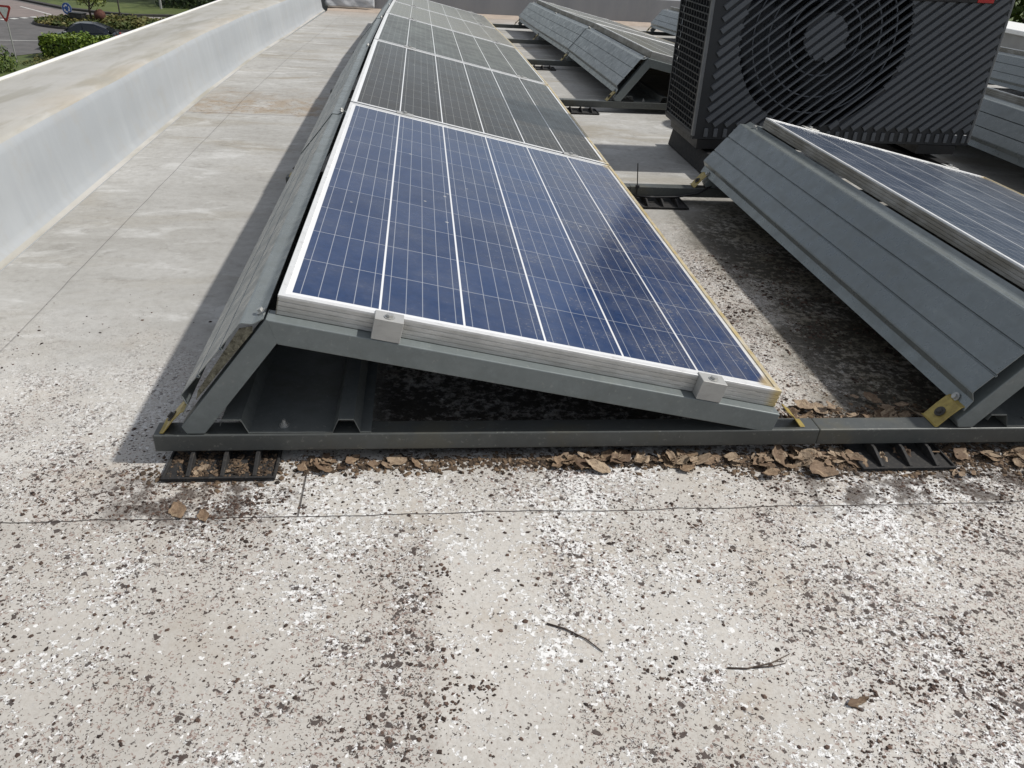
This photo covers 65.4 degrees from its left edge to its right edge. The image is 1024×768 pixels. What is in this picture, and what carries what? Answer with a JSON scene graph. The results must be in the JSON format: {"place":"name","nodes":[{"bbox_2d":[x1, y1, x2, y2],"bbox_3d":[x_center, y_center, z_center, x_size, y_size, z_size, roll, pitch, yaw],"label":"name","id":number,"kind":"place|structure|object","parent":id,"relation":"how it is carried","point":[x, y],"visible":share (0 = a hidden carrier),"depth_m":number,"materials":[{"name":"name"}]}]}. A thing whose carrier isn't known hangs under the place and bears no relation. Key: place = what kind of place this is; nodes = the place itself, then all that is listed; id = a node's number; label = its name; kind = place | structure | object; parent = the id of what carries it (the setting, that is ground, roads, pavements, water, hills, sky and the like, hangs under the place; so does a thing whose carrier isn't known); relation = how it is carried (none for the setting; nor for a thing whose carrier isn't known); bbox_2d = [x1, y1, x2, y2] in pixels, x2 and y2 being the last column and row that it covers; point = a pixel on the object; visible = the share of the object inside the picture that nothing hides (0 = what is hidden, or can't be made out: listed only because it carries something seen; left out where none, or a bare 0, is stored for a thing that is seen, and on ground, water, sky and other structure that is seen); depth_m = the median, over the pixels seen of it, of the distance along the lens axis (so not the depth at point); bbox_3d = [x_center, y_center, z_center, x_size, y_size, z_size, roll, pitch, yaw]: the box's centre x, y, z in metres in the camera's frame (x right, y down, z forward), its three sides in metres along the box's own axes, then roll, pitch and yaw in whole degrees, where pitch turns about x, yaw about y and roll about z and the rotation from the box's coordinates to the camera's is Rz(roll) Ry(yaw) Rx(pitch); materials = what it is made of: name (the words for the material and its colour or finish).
{"place":"outdoors","nodes":[
{"label":"outdoors","id":0,"kind":"place"},
{"bbox_2d":[0,0,137,55],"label":"road","id":1,"kind":"structure","parent":0,"point":[26,28],"depth_m":50.97,"materials":[{"name":"asphalt"}]},
{"bbox_2d":[0,0,88,16],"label":"road patch","id":2,"kind":"object","parent":1,"relation":"on","point":[16,10],"visible":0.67,"depth_m":61.15,"materials":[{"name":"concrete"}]},
{"bbox_2d":[54,21,120,36],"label":"car","id":3,"kind":"object","parent":1,"relation":"on","point":[93,28],"visible":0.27,"depth_m":46.15,"materials":[{"name":"blue paint"}]},
{"bbox_2d":[32,19,150,31],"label":"traffic island","id":4,"kind":"structure","parent":1,"relation":"on","point":[57,27],"depth_m":53.77,"materials":[{"name":"stone"}]},
{"bbox_2d":[62,2,71,14],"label":"road sign","id":5,"kind":"object","parent":4,"relation":"on","point":[66,8],"visible":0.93,"depth_m":57.19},
{"bbox_2d":[68,12,86,19],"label":"utility box","id":6,"kind":"object","parent":4,"relation":"on","point":[76,15],"visible":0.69,"depth_m":55.44,"materials":[{"name":"paint"}]},
{"bbox_2d":[76,0,107,18],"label":"ornamental tree","id":7,"kind":"object","parent":4,"relation":"on","point":[94,3],"visible":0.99,"depth_m":55.72,"materials":[{"name":"green plant"}]},
{"bbox_2d":[94,9,105,19],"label":"boulder","id":8,"kind":"object","parent":4,"relation":"on","point":[99,14],"visible":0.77,"depth_m":55.67,"materials":[{"name":"stone"}]},
{"bbox_2d":[34,12,167,29],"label":"ground cover","id":9,"kind":"object","parent":4,"relation":"on","point":[125,22],"visible":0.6,"depth_m":55.20,"materials":[{"name":"green plant"}]},
{"bbox_2d":[19,0,174,16],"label":"kerb","id":10,"kind":"structure","parent":1,"relation":"on","point":[86,10],"depth_m":62.19,"materials":[{"name":"concrete"}]},
{"bbox_2d":[35,0,194,14],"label":"lawn","id":11,"kind":"structure","parent":0,"point":[140,6],"depth_m":64.61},
{"bbox_2d":[155,0,215,8],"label":"undergrowth","id":12,"kind":"object","parent":11,"relation":"on","point":[184,4],"visible":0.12,"depth_m":65.42,"materials":[{"name":"green plant"}]},
{"bbox_2d":[0,1,1022,76],"bbox_3d":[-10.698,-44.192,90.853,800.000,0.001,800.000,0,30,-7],"label":"ground","id":13,"kind":"structure","parent":0,"point":[21,59],"depth_m":42.87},
{"bbox_2d":[0,5,16,62],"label":"road sign","id":14,"kind":"object","parent":13,"relation":"on","point":[4,11],"visible":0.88,"depth_m":40.99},
{"bbox_2d":[0,45,19,72],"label":"bush","id":15,"kind":"object","parent":13,"relation":"on","point":[8,59],"visible":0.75,"depth_m":39.91,"materials":[{"name":"green plant"}]},
{"bbox_2d":[20,54,58,64],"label":"verge plants","id":16,"kind":"object","parent":13,"relation":"on","point":[39,60],"visible":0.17,"depth_m":42.74,"materials":[{"name":"green plant"}]},
{"bbox_2d":[38,30,112,57],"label":"hedge","id":17,"kind":"object","parent":13,"relation":"on","point":[55,44],"visible":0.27,"depth_m":43.69,"materials":[{"name":"green plant"}]},
{"bbox_2d":[321,0,680,26],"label":"end wall","id":18,"kind":"structure","parent":13,"relation":"on","point":[636,12],"depth_m":10.51,"materials":[{"name":"concrete"}]},
{"bbox_2d":[325,0,374,8],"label":"plastic film","id":19,"kind":"object","parent":18,"relation":"hanging from","point":[355,3],"visible":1,"depth_m":10.18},
{"bbox_2d":[1001,21,1023,50],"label":"parapet wall","id":20,"kind":"structure","parent":13,"relation":"on","point":[1013,37],"depth_m":8.49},
{"bbox_2d":[1009,0,1023,23],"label":"leafy tree","id":21,"kind":"object","parent":13,"relation":"on","point":[1017,10],"visible":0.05,"depth_m":19.15,"materials":[{"name":"green plant"}]},
{"bbox_2d":[0,10,1023,767],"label":"roof","id":22,"kind":"structure","parent":0,"point":[170,222],"depth_m":1.32,"materials":[{"name":"concrete"}]},
{"bbox_2d":[0,0,324,271],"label":"parapet wall","id":23,"kind":"structure","parent":22,"relation":"on","point":[78,127],"depth_m":3.25,"materials":[{"name":"concrete"}]},
{"bbox_2d":[168,501,185,517],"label":"dried leaf","id":24,"kind":"object","parent":22,"relation":"on","point":[177,509],"visible":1,"depth_m":1.36,"materials":[{"name":"brown plant"}]},
{"bbox_2d":[196,509,208,521],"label":"dried leaf","id":25,"kind":"object","parent":22,"relation":"on","point":[202,514],"visible":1,"depth_m":1.36,"materials":[{"name":"brown plant"}]},
{"bbox_2d":[160,450,282,481],"bbox_3d":[-0.537,0.131,1.494,0.200,0.022,0.137,0,30,-7],"label":"support pad","id":26,"kind":"object","parent":22,"relation":"on","point":[226,457],"visible":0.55,"depth_m":1.47,"materials":[{"name":"black rubber"}]},
{"bbox_2d":[167,450,277,476],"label":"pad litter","id":27,"kind":"object","parent":26,"relation":"on","point":[217,471],"visible":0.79,"depth_m":1.48,"materials":[{"name":"brown plant"}]},
{"bbox_2d":[153,309,818,450],"bbox_3d":[-0.016,-0.010,1.494,1.278,0.277,0.057,0,30,-7],"label":"mounting frame","id":28,"kind":"object","parent":26,"relation":"on","point":[712,412],"visible":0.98,"depth_m":1.50,"materials":[{"name":"metal"}]},
{"bbox_2d":[181,107,345,415],"bbox_3d":[-0.598,-0.470,2.146,0.167,0.199,1.754,0,30,-7],"label":"wind deflector","id":29,"kind":"object","parent":28,"relation":"attached to","point":[249,300],"visible":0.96,"depth_m":1.67,"materials":[{"name":"metal"}]},
{"bbox_2d":[220,172,377,433],"bbox_3d":[-0.480,-0.336,2.178,0.272,0.030,1.644,0,30,-7],"label":"ballast tray","id":30,"kind":"object","parent":28,"relation":"on","point":[286,389],"visible":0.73,"depth_m":1.59,"materials":[{"name":"metal"}]},
{"bbox_2d":[275,102,781,406],"bbox_3d":[-0.021,-0.469,2.183,0.970,0.038,1.650,10,29,-12],"label":"solar panel","id":31,"kind":"object","parent":28,"relation":"attached to","point":[437,233],"visible":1,"depth_m":1.80,"materials":[{"name":"glass"}]},
{"bbox_2d":[353,17,527,59],"bbox_3d":[-0.514,-2.509,5.812,1.278,0.278,0.057,0,29,-7],"label":"mounting frame","id":32,"kind":"object","parent":22,"relation":"on","point":[409,18],"visible":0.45,"depth_m":5.72,"materials":[{"name":"metal"}]},
{"bbox_2d":[345,16,382,66],"bbox_3d":[-0.930,-2.141,5.024,0.167,0.200,1.754,0,29,-7],"label":"wind deflector","id":33,"kind":"object","parent":32,"relation":"attached to","point":[367,37],"visible":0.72,"depth_m":4.92,"materials":[{"name":"metal"}]},
{"bbox_2d":[386,1,515,47],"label":"solar panel","id":34,"kind":"object","parent":32,"relation":"attached to","point":[443,21],"visible":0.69,"depth_m":6.41,"materials":[{"name":"glass"}]},
{"bbox_2d":[330,45,562,102],"bbox_3d":[-0.346,-1.693,4.360,1.278,0.278,0.057,0,30,-7],"label":"mounting frame","id":35,"kind":"object","parent":22,"relation":"on","point":[362,66],"visible":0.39,"depth_m":4.28,"materials":[{"name":"metal"}]},
{"bbox_2d":[374,12,547,84],"bbox_3d":[-0.352,-2.137,5.055,0.970,0.038,1.650,10,27,-12],"label":"solar panel","id":36,"kind":"object","parent":35,"relation":"attached to","point":[447,43],"visible":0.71,"depth_m":4.91,"materials":[{"name":"glass"}]},
{"bbox_2d":[286,110,629,190],"bbox_3d":[-0.181,-0.852,2.927,1.278,0.278,0.057,0,30,-7],"label":"mounting frame","id":37,"kind":"object","parent":22,"relation":"on","point":[627,185],"visible":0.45,"depth_m":2.84,"materials":[{"name":"metal"}]},
{"bbox_2d":[301,43,369,152],"bbox_3d":[-0.765,-1.314,3.578,0.167,0.199,1.754,0,30,-7],"label":"wind deflector","id":38,"kind":"object","parent":37,"relation":"attached to","point":[337,100],"visible":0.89,"depth_m":3.32,"materials":[{"name":"metal"}]},
{"bbox_2d":[351,39,608,164],"bbox_3d":[-0.186,-1.311,3.616,0.970,0.038,1.650,10,29,-12],"label":"solar panel","id":39,"kind":"object","parent":37,"relation":"attached to","point":[418,84],"visible":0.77,"depth_m":3.40,"materials":[{"name":"glass"}]},
{"bbox_2d":[0,294,1023,767],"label":"moss crumbs","id":40,"kind":"object","parent":22,"relation":"on","point":[470,688],"visible":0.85,"depth_m":1.27,"materials":[{"name":"plant"}]},
{"bbox_2d":[533,65,555,70],"bbox_3d":[0.221,-2.358,5.934,0.200,0.022,0.137,0,30,-7],"label":"support pad","id":41,"kind":"object","parent":22,"relation":"on","point":[548,68],"visible":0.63,"depth_m":5.92,"materials":[{"name":"black rubber"}]},
{"bbox_2d":[528,27,656,69],"bbox_3d":[0.873,-2.511,5.970,1.514,0.278,0.057,0,29,-7],"label":"mounting frame","id":42,"kind":"object","parent":41,"relation":"on","point":[568,61],"visible":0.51,"depth_m":5.94,"materials":[{"name":"metal"}]},
{"bbox_2d":[567,27,646,93],"bbox_3d":[0.574,-2.144,5.196,0.167,0.200,1.754,0,29,-7],"label":"wind deflector","id":43,"kind":"object","parent":42,"relation":"attached to","point":[608,62],"visible":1,"depth_m":5.00,"materials":[{"name":"metal"}]},
{"bbox_2d":[559,9,674,44],"bbox_3d":[0.985,-2.940,6.681,0.970,0.039,1.650,10,26,-12],"label":"solar panel","id":44,"kind":"object","parent":42,"relation":"attached to","point":[588,21],"visible":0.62,"depth_m":6.64,"materials":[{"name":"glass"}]},
{"bbox_2d":[492,3,608,28],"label":"mounting frame","id":45,"kind":"object","parent":22,"relation":"on","point":[519,26],"visible":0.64,"depth_m":8.86,"materials":[{"name":"metal"}]},
{"bbox_2d":[518,2,554,33],"bbox_3d":[0.238,-3.738,8.116,0.167,0.200,1.754,0,29,-7],"label":"wind deflector","id":46,"kind":"object","parent":45,"relation":"attached to","point":[533,16],"visible":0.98,"depth_m":8.06,"materials":[{"name":"metal"}]},
{"bbox_2d":[120,389,1023,492],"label":"leaf litter","id":47,"kind":"object","parent":22,"relation":"on","point":[841,466],"visible":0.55,"depth_m":1.56,"materials":[{"name":"plant"}]},
{"bbox_2d":[313,457,331,471],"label":"dried leaf","id":48,"kind":"object","parent":47,"relation":"on","point":[321,467],"visible":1,"depth_m":1.49,"materials":[{"name":"brown plant"}]},
{"bbox_2d":[345,454,359,464],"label":"dried leaf","id":49,"kind":"object","parent":47,"relation":"on","point":[352,459],"visible":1,"depth_m":1.51,"materials":[{"name":"brown plant"}]},
{"bbox_2d":[386,455,406,465],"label":"dried leaf","id":50,"kind":"object","parent":47,"relation":"on","point":[398,460],"visible":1,"depth_m":1.52,"materials":[{"name":"brown plant"}]},
{"bbox_2d":[575,459,592,469],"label":"dried leaf","id":51,"kind":"object","parent":47,"relation":"on","point":[580,463],"visible":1,"depth_m":1.54,"materials":[{"name":"brown plant"}]},
{"bbox_2d":[601,449,613,461],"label":"dried leaf","id":52,"kind":"object","parent":47,"relation":"on","point":[605,455],"visible":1,"depth_m":1.57,"materials":[{"name":"brown plant"}]},
{"bbox_2d":[610,447,630,463],"bbox_3d":[0.210,0.140,1.565,0.065,0.012,0.045,-20,54,-44],"label":"dried leaf","id":53,"kind":"object","parent":47,"relation":"on","point":[626,453],"visible":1,"depth_m":1.57,"materials":[{"name":"brown plant"}]},
{"bbox_2d":[634,451,649,462],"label":"dried leaf","id":54,"kind":"object","parent":47,"relation":"on","point":[641,455],"visible":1,"depth_m":1.57,"materials":[{"name":"brown plant"}]},
{"bbox_2d":[662,456,679,467],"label":"dried leaf","id":55,"kind":"object","parent":47,"relation":"on","point":[670,464],"visible":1,"depth_m":1.56,"materials":[{"name":"brown plant"}]},
{"bbox_2d":[666,450,677,463],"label":"dried leaf","id":56,"kind":"object","parent":47,"relation":"on","point":[670,454],"visible":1,"depth_m":1.57,"materials":[{"name":"brown plant"}]},
{"bbox_2d":[677,455,689,464],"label":"dried leaf","id":57,"kind":"object","parent":47,"relation":"on","point":[684,459],"visible":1,"depth_m":1.57,"materials":[{"name":"brown plant"}]},
{"bbox_2d":[695,453,711,464],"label":"dried leaf","id":58,"kind":"object","parent":47,"relation":"on","point":[702,458],"visible":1,"depth_m":1.58,"materials":[{"name":"brown plant"}]},
{"bbox_2d":[762,467,780,475],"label":"dried leaf","id":59,"kind":"object","parent":47,"relation":"on","point":[771,471],"visible":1,"depth_m":1.55,"materials":[{"name":"brown plant"}]},
{"bbox_2d":[772,444,785,466],"bbox_3d":[0.535,0.142,1.593,0.031,0.013,0.061,10,45,-17],"label":"dried leaf","id":60,"kind":"object","parent":47,"relation":"on","point":[780,458],"visible":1,"depth_m":1.60,"materials":[{"name":"brown plant"}]},
{"bbox_2d":[795,451,815,467],"bbox_3d":[0.584,0.152,1.586,0.048,0.008,0.042,-26,42,-3],"label":"dried leaf","id":61,"kind":"object","parent":47,"relation":"on","point":[807,455],"visible":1,"depth_m":1.59,"materials":[{"name":"brown plant"}]},
{"bbox_2d":[953,446,969,459],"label":"dried leaf","id":62,"kind":"object","parent":47,"relation":"on","point":[963,455],"visible":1,"depth_m":1.65,"materials":[{"name":"brown plant"}]},
{"bbox_2d":[547,623,602,651],"bbox_3d":[0.093,0.371,1.174,0.094,0.004,0.009,20,34,25],"label":"twig","id":63,"kind":"object","parent":22,"relation":"on","point":[550,624],"visible":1,"depth_m":1.18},
{"bbox_2d":[507,13,645,48],"bbox_3d":[0.704,-3.300,7.437,1.514,0.278,0.057,0,28,-7],"label":"mounting frame","id":64,"kind":"object","parent":22,"relation":"on","point":[532,41],"visible":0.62,"depth_m":7.41,"materials":[{"name":"metal"}]},
{"bbox_2d":[538,12,590,54],"bbox_3d":[0.405,-2.948,6.654,0.167,0.199,1.754,0,28,-7],"label":"wind deflector","id":65,"kind":"object","parent":64,"relation":"attached to","point":[560,32],"visible":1,"depth_m":6.51,"materials":[{"name":"metal"}]},
{"bbox_2d":[536,0,655,36],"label":"solar panel","id":66,"kind":"object","parent":64,"relation":"attached to","point":[554,7],"visible":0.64,"depth_m":8.11,"materials":[{"name":"glass"}]},
{"bbox_2d":[566,106,599,114],"bbox_3d":[0.383,-1.543,4.485,0.200,0.022,0.137,0,30,-7],"label":"support pad","id":67,"kind":"object","parent":22,"relation":"on","point":[588,111],"visible":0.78,"depth_m":4.48,"materials":[{"name":"black rubber"}]},
{"bbox_2d":[562,57,675,109],"bbox_3d":[1.040,-1.696,4.518,1.514,0.277,0.057,0,30,-7],"label":"mounting frame","id":68,"kind":"object","parent":67,"relation":"on","point":[617,101],"visible":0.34,"depth_m":4.48,"materials":[{"name":"metal"}]},
{"bbox_2d":[594,23,678,63],"bbox_3d":[1.153,-2.140,5.227,0.970,0.038,1.650,10,27,-12],"label":"solar panel","id":69,"kind":"object","parent":68,"relation":"attached to","point":[655,49],"visible":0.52,"depth_m":5.05,"materials":[{"name":"glass"}]},
{"bbox_2d":[617,73,666,102],"bbox_3d":[0.693,-2.009,5.224,0.272,0.032,1.644,0,29,-7],"label":"ballast tray","id":70,"kind":"object","parent":68,"relation":"on","point":[640,91],"visible":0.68,"depth_m":4.72,"materials":[{"name":"metal"}]},
{"bbox_2d":[585,458,610,472],"bbox_3d":[0.164,0.157,1.532,0.054,0.006,0.029,26,41,5],"label":"dried leaf","id":71,"kind":"object","parent":22,"relation":"on","point":[598,466],"visible":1,"depth_m":1.53,"materials":[{"name":"brown plant"}]},
{"bbox_2d":[642,27,674,35],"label":"mounting frame","id":72,"kind":"object","parent":22,"relation":"on","point":[652,31],"visible":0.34,"depth_m":9.05,"materials":[{"name":"metal"}]},
{"bbox_2d":[650,9,682,35],"bbox_3d":[1.742,-3.741,8.287,0.167,0.200,1.754,0,29,-7],"label":"wind deflector","id":73,"kind":"object","parent":72,"relation":"attached to","point":[666,20],"visible":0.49,"depth_m":8.64,"materials":[{"name":"metal"}]},
{"bbox_2d":[634,197,688,209],"bbox_3d":[0.563,-0.702,3.054,0.200,0.022,0.137,0,30,-7],"label":"support pad","id":74,"kind":"object","parent":22,"relation":"on","point":[662,203],"visible":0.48,"depth_m":3.04,"materials":[{"name":"black rubber"}]},
{"bbox_2d":[628,125,958,201],"bbox_3d":[1.206,-0.855,3.085,1.514,0.278,0.057,0,30,-7],"label":"mounting frame","id":75,"kind":"object","parent":74,"relation":"on","point":[714,191],"visible":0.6,"depth_m":3.06,"materials":[{"name":"metal"}]},
{"bbox_2d":[633,186,711,197],"bbox_3d":[0.646,-0.745,3.047,0.384,0.072,0.032,-3,31,-11],"label":"power cable","id":76,"kind":"object","parent":75,"relation":"attached to","point":[680,196],"visible":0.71,"depth_m":3.05,"materials":[{"name":"black plastic"}]},
{"bbox_2d":[680,463,694,472],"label":"dried leaf","id":77,"kind":"object","parent":22,"relation":"on","point":[687,467],"visible":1,"depth_m":1.55,"materials":[{"name":"brown plant"}]},
{"bbox_2d":[668,129,714,173],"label":"support block","id":78,"kind":"structure","parent":22,"relation":"on","point":[688,152],"depth_m":3.63,"materials":[{"name":"black rubber"}]},
{"bbox_2d":[665,0,1014,154],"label":"heat pump","id":79,"kind":"object","parent":78,"relation":"on","point":[913,76],"visible":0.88,"depth_m":3.35,"materials":[{"name":"black plastic"}]},
{"bbox_2d":[727,654,788,668],"bbox_3d":[0.359,0.403,1.147,0.104,0.003,0.016,-6,31,-16],"label":"twig","id":80,"kind":"object","parent":22,"relation":"on","point":[759,666],"visible":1,"depth_m":1.14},
{"bbox_2d":[792,399,813,409],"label":"dried leaf","id":81,"kind":"object","parent":22,"relation":"on","point":[804,404],"visible":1,"depth_m":1.77,"materials":[{"name":"brown plant"}]},
{"bbox_2d":[695,238,936,415],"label":"moss crumbs","id":82,"kind":"object","parent":22,"relation":"on","point":[818,336],"visible":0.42,"depth_m":2.20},
{"bbox_2d":[812,402,828,413],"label":"dried leaf","id":83,"kind":"object","parent":22,"relation":"on","point":[820,408],"visible":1,"depth_m":1.77,"materials":[{"name":"brown plant"}]},
{"bbox_2d":[810,459,838,476],"bbox_3d":[0.614,0.167,1.566,0.059,0.013,0.054,22,46,6],"label":"dried leaf","id":84,"kind":"object","parent":22,"relation":"on","point":[817,467],"visible":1,"depth_m":1.57,"materials":[{"name":"brown plant"}]},
{"bbox_2d":[848,696,868,707],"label":"dried leaf","id":85,"kind":"object","parent":22,"relation":"on","point":[854,703],"visible":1,"depth_m":1.10,"materials":[{"name":"brown plant"}]},
{"bbox_2d":[863,391,882,402],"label":"dried leaf","id":86,"kind":"object","parent":22,"relation":"on","point":[871,397],"visible":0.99,"depth_m":1.81,"materials":[{"name":"brown plant"}]},
{"bbox_2d":[841,443,956,470],"bbox_3d":[0.788,0.129,1.645,0.200,0.022,0.137,0,30,-7],"label":"support pad","id":87,"kind":"object","parent":22,"relation":"on","point":[923,456],"visible":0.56,"depth_m":1.62,"materials":[{"name":"black rubber"}]},
{"bbox_2d":[845,449,867,467],"bbox_3d":[0.694,0.151,1.605,0.043,0.010,0.050,11,31,12],"label":"dried leaf","id":88,"kind":"object","parent":87,"relation":"on","point":[864,460],"visible":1,"depth_m":1.60,"materials":[{"name":"brown plant"}]},
{"bbox_2d":[840,453,859,464],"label":"dried leaf","id":89,"kind":"object","parent":88,"relation":"on","point":[845,457],"visible":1,"depth_m":1.60,"materials":[{"name":"brown plant"}]},
{"bbox_2d":[846,452,863,459],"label":"dried leaf","id":90,"kind":"object","parent":89,"relation":"on","point":[855,456],"visible":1,"depth_m":1.61,"materials":[{"name":"brown plant"}]},
{"bbox_2d":[811,354,1023,443],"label":"mounting frame","id":91,"kind":"object","parent":87,"relation":"on","point":[946,419],"visible":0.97,"depth_m":1.62,"materials":[{"name":"metal"}]},
{"bbox_2d":[701,122,1023,410],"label":"wind deflector","id":92,"kind":"object","parent":91,"relation":"attached to","point":[945,318],"visible":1,"depth_m":1.99,"materials":[{"name":"metal"}]},
{"bbox_2d":[762,118,1023,288],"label":"solar panel","id":93,"kind":"object","parent":91,"relation":"attached to","point":[979,218],"visible":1,"depth_m":2.37,"materials":[{"name":"glass"}]},
{"bbox_2d":[984,387,1023,426],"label":"ballast tray","id":94,"kind":"object","parent":91,"relation":"on","point":[1008,412],"visible":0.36,"depth_m":1.69,"materials":[{"name":"metal"}]},
{"bbox_2d":[862,143,955,166],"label":"support block","id":95,"kind":"structure","parent":22,"relation":"on","point":[895,148],"depth_m":3.66,"materials":[{"name":"black rubber"}]},
{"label":"mounting frame","id":96,"kind":"object","parent":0,"visible":0},
{"bbox_2d":[393,0,496,28],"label":"solar panel","id":97,"kind":"object","parent":96,"relation":"attached to","point":[432,6],"visible":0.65,"depth_m":7.84,"materials":[{"name":"glass"}]},
{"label":"mounting frame","id":98,"kind":"object","parent":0,"visible":0},
{"bbox_2d":[968,95,1023,167],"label":"wind deflector","id":99,"kind":"object","parent":98,"relation":"attached to","point":[998,130],"visible":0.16,"depth_m":3.67,"materials":[{"name":"metal"}]},
{"bbox_2d":[985,87,1023,106],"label":"solar panel","id":100,"kind":"object","parent":98,"relation":"attached to","point":[1006,96],"visible":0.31,"depth_m":3.82,"materials":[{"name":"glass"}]},
{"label":"mounting frame","id":101,"kind":"object","parent":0,"visible":0},
{"bbox_2d":[999,46,1023,55],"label":"solar panel","id":102,"kind":"object","parent":101,"relation":"attached to","point":[1012,51],"depth_m":5.83,"materials":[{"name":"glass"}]},
{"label":"mounting frame","id":103,"kind":"object","parent":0,"visible":0},
{"bbox_2d":[989,52,1023,91],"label":"wind deflector","id":104,"kind":"object","parent":103,"relation":"attached to","point":[1008,70],"visible":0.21,"depth_m":5.69,"materials":[{"name":"metal"}]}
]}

